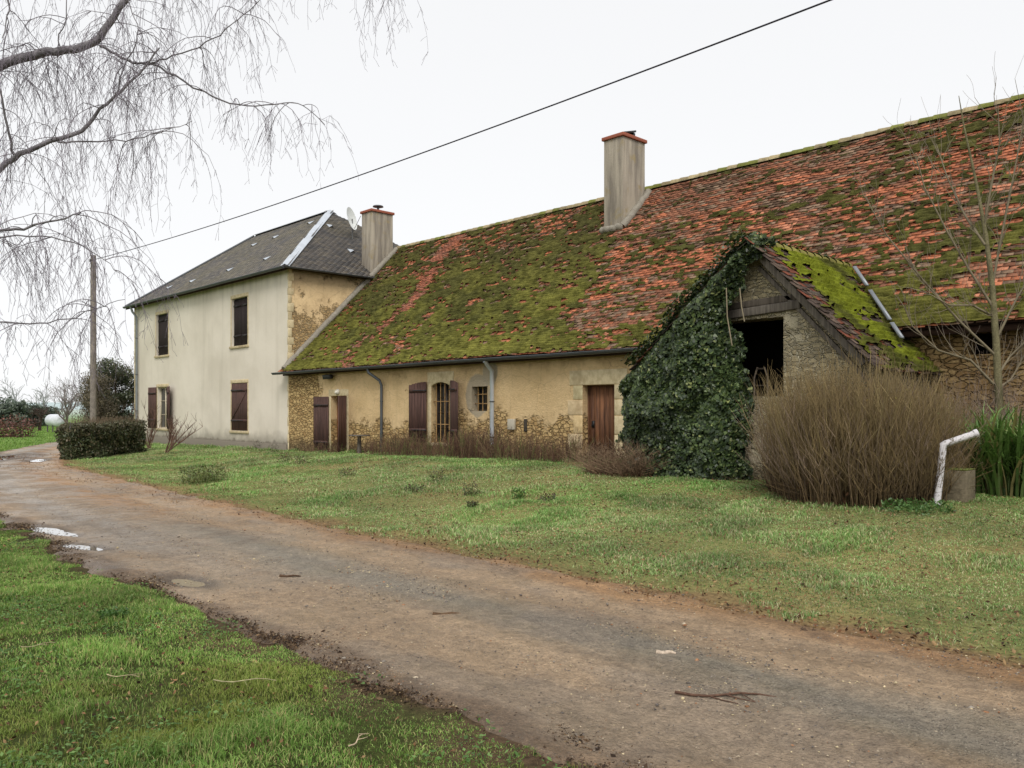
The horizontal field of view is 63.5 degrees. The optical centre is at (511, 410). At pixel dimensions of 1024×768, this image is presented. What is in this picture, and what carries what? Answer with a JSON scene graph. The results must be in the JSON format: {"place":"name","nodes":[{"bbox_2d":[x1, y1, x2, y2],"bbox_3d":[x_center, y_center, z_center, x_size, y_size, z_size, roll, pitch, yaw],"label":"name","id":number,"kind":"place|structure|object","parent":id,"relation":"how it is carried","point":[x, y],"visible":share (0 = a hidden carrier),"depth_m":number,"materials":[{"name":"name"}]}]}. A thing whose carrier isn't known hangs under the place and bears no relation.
{"place":"outdoors","nodes":[
{"label":"outdoors","id":0,"kind":"place"},
{"bbox_2d":[0,426,57,450],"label":"lawn grass","id":1,"kind":"structure","parent":0,"point":[31,442],"depth_m":44.41,"materials":[{"name":"green plant"}]},
{"bbox_2d":[0,402,133,409],"bbox_3d":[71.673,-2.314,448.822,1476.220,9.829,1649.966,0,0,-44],"label":"hills","id":2,"kind":"structure","parent":0,"point":[57,404],"depth_m":636.30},
{"bbox_2d":[0,442,1023,767],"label":"dirt track","id":3,"kind":"structure","parent":0,"point":[558,630],"depth_m":5.56,"materials":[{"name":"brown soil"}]},
{"bbox_2d":[0,455,15,459],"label":"puddle","id":4,"kind":"object","parent":3,"relation":"on","point":[6,457],"visible":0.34,"depth_m":28.95,"materials":[{"name":"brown liquid"}]},
{"bbox_2d":[31,459,45,461],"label":"puddle","id":5,"kind":"object","parent":3,"relation":"on","point":[36,460],"visible":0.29,"depth_m":27.21,"materials":[{"name":"white liquid"}]},
{"bbox_2d":[13,526,76,535],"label":"puddle","id":6,"kind":"object","parent":3,"relation":"on","point":[55,531],"visible":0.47,"depth_m":11.08,"materials":[{"name":"white liquid"}]},
{"bbox_2d":[64,545,102,550],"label":"puddle","id":7,"kind":"object","parent":3,"relation":"on","point":[85,547],"visible":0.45,"depth_m":9.78,"materials":[{"name":"white liquid"}]},
{"bbox_2d":[171,579,204,586],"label":"muddy puddle","id":8,"kind":"object","parent":3,"relation":"on","point":[188,583],"visible":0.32,"depth_m":7.78,"materials":[{"name":"liquid"}]},
{"bbox_2d":[279,574,300,576],"bbox_3d":[-2.124,1.579,7.925,0.203,0.031,0.028,0,0,0],"label":"bark piece","id":9,"kind":"object","parent":3,"relation":"on","point":[280,575],"visible":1,"depth_m":7.92,"materials":[{"name":"brown wood"}]},
{"bbox_2d":[432,612,457,614],"bbox_3d":[-0.508,1.579,6.443,0.223,0.034,0.032,0,0,-5],"label":"bark piece","id":10,"kind":"object","parent":3,"relation":"on","point":[435,613],"visible":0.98,"depth_m":6.44,"materials":[{"name":"brown wood"}]},
{"bbox_2d":[656,649,675,653],"bbox_3d":[1.003,1.579,5.405,0.135,0.040,0.040,0,0,5],"label":"broken stick","id":11,"kind":"object","parent":3,"relation":"on","point":[665,652],"visible":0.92,"depth_m":5.40,"materials":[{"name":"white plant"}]},
{"bbox_2d":[675,690,775,703],"bbox_3d":[1.188,1.579,4.567,0.554,0.023,0.173,0,0,0],"label":"fallen twig","id":12,"kind":"object","parent":3,"relation":"on","point":[714,696],"visible":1,"depth_m":4.60,"materials":[{"name":"brown wood"}]},
{"bbox_2d":[0,410,1023,767],"bbox_3d":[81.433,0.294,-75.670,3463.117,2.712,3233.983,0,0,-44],"label":"ground","id":13,"kind":"structure","parent":0,"point":[424,714],"depth_m":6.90,"materials":[{"name":"green plant"}]},
{"bbox_2d":[0,376,25,401],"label":"bare tree","id":14,"kind":"object","parent":13,"relation":"on","point":[8,391],"visible":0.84,"depth_m":188.31,"materials":[{"name":"grey plant"}]},
{"bbox_2d":[0,397,27,424],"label":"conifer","id":15,"kind":"object","parent":13,"relation":"on","point":[3,404],"visible":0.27,"depth_m":74.97,"materials":[{"name":"green plant"}]},
{"bbox_2d":[1,399,33,426],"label":"conifer","id":16,"kind":"object","parent":13,"relation":"on","point":[20,408],"visible":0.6,"depth_m":74.53,"materials":[{"name":"green plant"}]},
{"bbox_2d":[0,413,39,437],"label":"red shrub","id":17,"kind":"object","parent":13,"relation":"on","point":[12,433],"visible":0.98,"depth_m":46.89,"materials":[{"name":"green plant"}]},
{"bbox_2d":[20,383,54,406],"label":"bare tree","id":18,"kind":"object","parent":13,"relation":"on","point":[42,398],"visible":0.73,"depth_m":164.56,"materials":[{"name":"grey plant"}]},
{"bbox_2d":[25,401,51,430],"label":"bush","id":19,"kind":"object","parent":13,"relation":"on","point":[41,417],"visible":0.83,"depth_m":61.62,"materials":[{"name":"brown plant"}]},
{"bbox_2d":[27,402,49,425],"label":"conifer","id":20,"kind":"object","parent":13,"relation":"on","point":[37,406],"visible":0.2,"depth_m":79.62,"materials":[{"name":"green plant"}]},
{"bbox_2d":[21,642,55,646],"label":"fallen twig","id":21,"kind":"object","parent":13,"relation":"on","point":[39,644],"visible":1,"depth_m":5.43,"materials":[{"name":"brown wood"}]},
{"bbox_2d":[43,406,62,414],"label":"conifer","id":22,"kind":"object","parent":13,"relation":"on","point":[52,411],"visible":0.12,"depth_m":83.91,"materials":[{"name":"green plant"}]},
{"bbox_2d":[45,414,64,431],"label":"water tank","id":23,"kind":"object","parent":13,"relation":"on","point":[54,420],"visible":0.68,"depth_m":56.89,"materials":[{"name":"white plastic"}]},
{"bbox_2d":[42,373,81,422],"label":"bare tree","id":24,"kind":"object","parent":13,"relation":"on","point":[67,412],"visible":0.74,"depth_m":55.48,"materials":[{"name":"grey plant"}]},
{"bbox_2d":[53,380,79,416],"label":"bare tree","id":25,"kind":"object","parent":13,"relation":"on","point":[67,395],"visible":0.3,"depth_m":176.77,"materials":[{"name":"grey plant"}]},
{"bbox_2d":[51,365,131,418],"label":"bare tree","id":26,"kind":"object","parent":13,"relation":"on","point":[88,391],"visible":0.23,"depth_m":42.74,"materials":[{"name":"brown plant"}]},
{"bbox_2d":[89,255,96,420],"bbox_3d":[-19.227,-2.621,37.899,0.285,9.042,0.515,0,0,4],"label":"utility pole","id":27,"kind":"object","parent":13,"relation":"on","point":[93,401],"visible":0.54,"depth_m":37.90,"materials":[{"name":"brown wood"}]},
{"bbox_2d":[90,0,831,260],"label":"overhead cable","id":28,"kind":"object","parent":27,"relation":"attached to","point":[800,11],"visible":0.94,"depth_m":16.10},
{"bbox_2d":[57,351,134,410],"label":"bare tree","id":29,"kind":"object","parent":13,"relation":"on","point":[114,388],"visible":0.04,"depth_m":51.50,"materials":[{"name":"brown plant"}]},
{"bbox_2d":[71,371,123,421],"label":"bare shrub","id":30,"kind":"object","parent":13,"relation":"on","point":[107,408],"visible":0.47,"depth_m":41.48,"materials":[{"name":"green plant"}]},
{"bbox_2d":[53,415,147,459],"bbox_3d":[-14.339,0.903,28.993,1.600,1.499,4.736,0,0,0],"label":"hedge","id":31,"kind":"object","parent":13,"relation":"on","point":[102,438],"visible":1,"depth_m":27.79,"materials":[{"name":"green plant"}]},
{"bbox_2d":[77,357,134,419],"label":"evergreen tree","id":32,"kind":"object","parent":13,"relation":"on","point":[125,381],"visible":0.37,"depth_m":44.00,"materials":[{"name":"green plant"}]},
{"bbox_2d":[97,605,129,621],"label":"grass tuft","id":33,"kind":"object","parent":13,"relation":"on","point":[111,612],"visible":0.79,"depth_m":6.23,"materials":[{"name":"green plant"}]},
{"bbox_2d":[107,674,138,676],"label":"fallen twig","id":34,"kind":"object","parent":13,"relation":"on","point":[122,675],"visible":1,"depth_m":4.86,"materials":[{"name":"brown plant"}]},
{"bbox_2d":[132,401,163,448],"bbox_3d":[-14.712,0.506,33.490,1.114,2.129,1.462,0,0,-44],"label":"rose bush","id":35,"kind":"object","parent":13,"relation":"on","point":[151,430],"visible":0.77,"depth_m":33.46,"materials":[{"name":"brown plant"}]},
{"bbox_2d":[165,415,185,446],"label":"rose bush","id":36,"kind":"object","parent":13,"relation":"on","point":[173,433],"visible":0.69,"depth_m":34.20,"materials":[{"name":"brown plant"}]},
{"bbox_2d":[165,410,202,452],"bbox_3d":[-11.517,0.756,28.934,1.326,1.554,0.810,0,0,-1],"label":"rose bush","id":37,"kind":"object","parent":13,"relation":"on","point":[174,436],"visible":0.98,"depth_m":28.90,"materials":[{"name":"brown plant"}]},
{"bbox_2d":[179,464,227,484],"bbox_3d":[-6.794,1.395,18.236,1.034,0.435,1.049,0,0,-44],"label":"green shrub","id":38,"kind":"object","parent":13,"relation":"on","point":[204,475],"visible":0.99,"depth_m":18.14,"materials":[{"name":"green plant"}]},
{"bbox_2d":[0,0,427,422],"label":"birch tree","id":39,"kind":"object","parent":13,"relation":"on","point":[11,61],"visible":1,"depth_m":6.88,"materials":[{"name":"grey plant"}]},
{"bbox_2d":[123,205,398,449],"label":"house","id":40,"kind":"structure","parent":13,"relation":"on","point":[256,311],"depth_m":33.84,"materials":[{"name":"paint"}]},
{"bbox_2d":[160,387,166,427],"bbox_3d":[-16.295,-0.151,39.001,0.056,1.940,1.264,0,0,-44],"label":"window","id":41,"kind":"structure","parent":40,"relation":"in","point":[163,396],"depth_m":39.25,"materials":[{"name":"white plastic"}]},
{"bbox_2d":[347,207,360,238],"bbox_3d":[-6.809,-7.886,35.230,0.697,1.572,0.632,0,0,-33],"label":"satellite dish","id":42,"kind":"object","parent":40,"relation":"attached to","point":[352,220],"visible":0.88,"depth_m":35.34,"materials":[{"name":"white plastic"}]},
{"bbox_2d":[277,453,290,461],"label":"weed clump","id":43,"kind":"object","parent":13,"relation":"on","point":[284,457],"visible":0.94,"depth_m":21.95,"materials":[{"name":"green plant"}]},
{"bbox_2d":[0,535,569,767],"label":"lawn weeds","id":44,"kind":"object","parent":13,"relation":"on","point":[467,759],"visible":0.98,"depth_m":4.19,"materials":[{"name":"green plant"}]},
{"bbox_2d":[0,519,588,767],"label":"lawn grass","id":45,"kind":"structure","parent":13,"relation":"on","point":[60,587],"depth_m":4.74,"materials":[{"name":"green plant"}]},
{"bbox_2d":[213,678,276,684],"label":"fallen twig","id":46,"kind":"object","parent":45,"relation":"on","point":[242,680],"visible":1,"depth_m":4.82,"materials":[{"name":"brown wood"}]},
{"bbox_2d":[294,455,307,462],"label":"weed clump","id":47,"kind":"object","parent":13,"relation":"on","point":[299,458],"visible":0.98,"depth_m":21.47,"materials":[{"name":"green plant"}]},
{"bbox_2d":[0,511,688,767],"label":"leaf litter","id":48,"kind":"object","parent":13,"relation":"on","point":[398,691],"visible":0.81,"depth_m":5.62,"materials":[{"name":"brown plant"}]},
{"bbox_2d":[337,468,356,475],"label":"weed clump","id":49,"kind":"object","parent":13,"relation":"on","point":[346,472],"visible":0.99,"depth_m":17.64,"materials":[{"name":"green plant"}]},
{"bbox_2d":[348,733,368,746],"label":"fallen twig","id":50,"kind":"object","parent":13,"relation":"on","point":[358,739],"visible":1,"depth_m":3.90,"materials":[{"name":"brown wood"}]},
{"bbox_2d":[349,435,369,452],"bbox_3d":[-4.728,1.062,25.647,0.660,0.636,0.660,0,0,-44],"label":"garden table","id":51,"kind":"object","parent":13,"relation":"on","point":[359,447],"visible":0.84,"depth_m":25.59,"materials":[{"name":"brown wood"}]},
{"bbox_2d":[405,484,425,491],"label":"weed clump","id":52,"kind":"object","parent":13,"relation":"on","point":[413,488],"visible":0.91,"depth_m":14.78,"materials":[{"name":"green plant"}]},
{"bbox_2d":[427,470,445,481],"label":"weed clump","id":53,"kind":"object","parent":13,"relation":"on","point":[440,475],"visible":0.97,"depth_m":15.73,"materials":[{"name":"green plant"}]},
{"bbox_2d":[301,425,596,461],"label":"dead weeds","id":54,"kind":"object","parent":13,"relation":"on","point":[468,449],"visible":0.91,"depth_m":21.20,"materials":[{"name":"brown plant"}]},
{"bbox_2d":[462,482,479,495],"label":"weed clump","id":55,"kind":"object","parent":13,"relation":"on","point":[468,492],"visible":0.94,"depth_m":14.07,"materials":[{"name":"green plant"}]},
{"bbox_2d":[466,500,479,506],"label":"weed clump","id":56,"kind":"object","parent":13,"relation":"on","point":[472,503],"visible":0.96,"depth_m":12.74,"materials":[{"name":"green plant"}]},
{"bbox_2d":[511,487,526,498],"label":"weed clump","id":57,"kind":"object","parent":13,"relation":"on","point":[517,495],"visible":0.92,"depth_m":13.32,"materials":[{"name":"green plant"}]},
{"bbox_2d":[537,493,556,501],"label":"weed clump","id":58,"kind":"object","parent":13,"relation":"on","point":[553,496],"visible":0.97,"depth_m":12.84,"materials":[{"name":"green plant"}]},
{"bbox_2d":[558,436,691,477],"bbox_3d":[2.050,0.821,15.508,2.980,0.790,1.721,0,0,37],"label":"dead shrub","id":59,"kind":"object","parent":13,"relation":"on","point":[616,466],"visible":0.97,"depth_m":15.28,"materials":[{"name":"brown plant"}]},
{"bbox_2d":[271,94,1023,458],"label":"farmhouse","id":60,"kind":"object","parent":13,"relation":"on","point":[533,322],"visible":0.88,"depth_m":21.10,"materials":[{"name":"tile"}]},
{"bbox_2d":[322,374,332,378],"bbox_3d":[-6.192,-1.153,28.014,0.248,0.165,0.480,0,0,-44],"label":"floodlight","id":61,"kind":"object","parent":60,"relation":"attached to","point":[328,376],"visible":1,"depth_m":27.88,"materials":[{"name":"black metal"}]},
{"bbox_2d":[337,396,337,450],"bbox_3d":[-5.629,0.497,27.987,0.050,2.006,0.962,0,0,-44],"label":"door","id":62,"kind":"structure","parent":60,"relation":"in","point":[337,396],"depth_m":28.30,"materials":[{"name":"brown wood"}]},
{"bbox_2d":[433,382,449,441],"bbox_3d":[-1.941,0.042,23.975,0.181,1.784,0.859,0,0,-44],"label":"window","id":63,"kind":"structure","parent":60,"relation":"in","point":[442,401],"depth_m":24.10,"materials":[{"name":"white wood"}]},
{"bbox_2d":[475,386,487,410],"bbox_3d":[-0.742,-0.335,22.778,0.181,0.710,0.654,0,0,-44],"label":"window","id":64,"kind":"structure","parent":60,"relation":"in","point":[482,394],"depth_m":22.85,"materials":[{"name":"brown wood"}]},
{"bbox_2d":[507,419,515,429],"bbox_3d":[-0.013,0.352,21.674,0.068,0.280,0.260,0,0,-44],"label":"meter box","id":65,"kind":"object","parent":60,"relation":"attached to","point":[511,423],"visible":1,"depth_m":21.62,"materials":[{"name":"white plastic"}]},
{"bbox_2d":[524,419,526,431],"bbox_3d":[0.348,0.371,21.325,0.028,0.320,0.100,0,0,-44],"label":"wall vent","id":66,"kind":"object","parent":60,"relation":"attached to","point":[525,425],"depth_m":21.30,"materials":[{"name":"metal"}]},
{"bbox_2d":[588,385,613,458],"bbox_3d":[2.184,0.304,19.716,0.120,1.843,0.978,0,0,-44],"label":"door","id":67,"kind":"structure","parent":60,"relation":"in","point":[600,397],"depth_m":19.79,"materials":[{"name":"brown wood"}]},
{"bbox_2d":[753,367,768,395],"bbox_3d":[4.435,0.182,14.755,0.036,1.936,0.293,0,0,-44],"label":"ladder","id":68,"kind":"object","parent":13,"relation":"on","point":[758,368],"visible":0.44,"depth_m":14.78,"materials":[{"name":"wood"}]},
{"bbox_2d":[629,237,941,479],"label":"stone shed","id":69,"kind":"structure","parent":13,"relation":"on","point":[800,301],"depth_m":13.93,"materials":[{"name":"grey"}]},
{"bbox_2d":[615,227,831,480],"bbox_3d":[4.228,-0.821,15.841,3.851,4.933,3.373,0,0,-44],"label":"ivy","id":70,"kind":"object","parent":69,"relation":"attached to","point":[684,383],"visible":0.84,"depth_m":14.37,"materials":[{"name":"green plant"}]},
{"bbox_2d":[723,332,1004,506],"bbox_3d":[4.853,0.035,11.892,3.498,2.475,3.510,0,0,-15],"label":"bare shrub","id":71,"kind":"object","parent":13,"relation":"on","point":[869,445],"visible":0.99,"depth_m":11.05,"materials":[{"name":"brown plant"}]},
{"bbox_2d":[880,497,956,514],"bbox_3d":[5.074,1.192,10.383,0.838,0.186,0.852,0,0,-2],"label":"nettle patch","id":72,"kind":"object","parent":13,"relation":"on","point":[926,507],"visible":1,"depth_m":10.27,"materials":[{"name":"green plant"}]},
{"bbox_2d":[846,56,1023,421],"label":"sapling","id":73,"kind":"object","parent":13,"relation":"on","point":[996,338],"visible":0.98,"depth_m":12.67,"materials":[{"name":"brown plant"}]},
{"bbox_2d":[934,429,979,504],"bbox_3d":[5.706,0.780,10.657,0.558,1.099,0.116,0,0,14],"label":"bent pipe","id":74,"kind":"object","parent":13,"relation":"on","point":[974,433],"visible":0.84,"depth_m":10.66,"materials":[{"name":"white paint"}]},
{"bbox_2d":[942,468,974,502],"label":"stone block","id":75,"kind":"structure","parent":13,"relation":"on","point":[966,482],"depth_m":10.83,"materials":[{"name":"beige stone"}]},
{"bbox_2d":[902,351,1023,431],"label":"bramble thicket","id":76,"kind":"object","parent":13,"relation":"on","point":[991,406],"visible":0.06,"depth_m":12.72,"materials":[{"name":"brown plant"}]},
{"bbox_2d":[938,401,1023,496],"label":"iris clump","id":77,"kind":"object","parent":13,"relation":"on","point":[1001,445],"visible":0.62,"depth_m":11.42,"materials":[{"name":"green plant"}]},
{"bbox_2d":[0,0,1023,402],"label":"sky","id":78,"kind":"structure","parent":0,"point":[832,70],"materials":[{"name":"white"}]}
]}

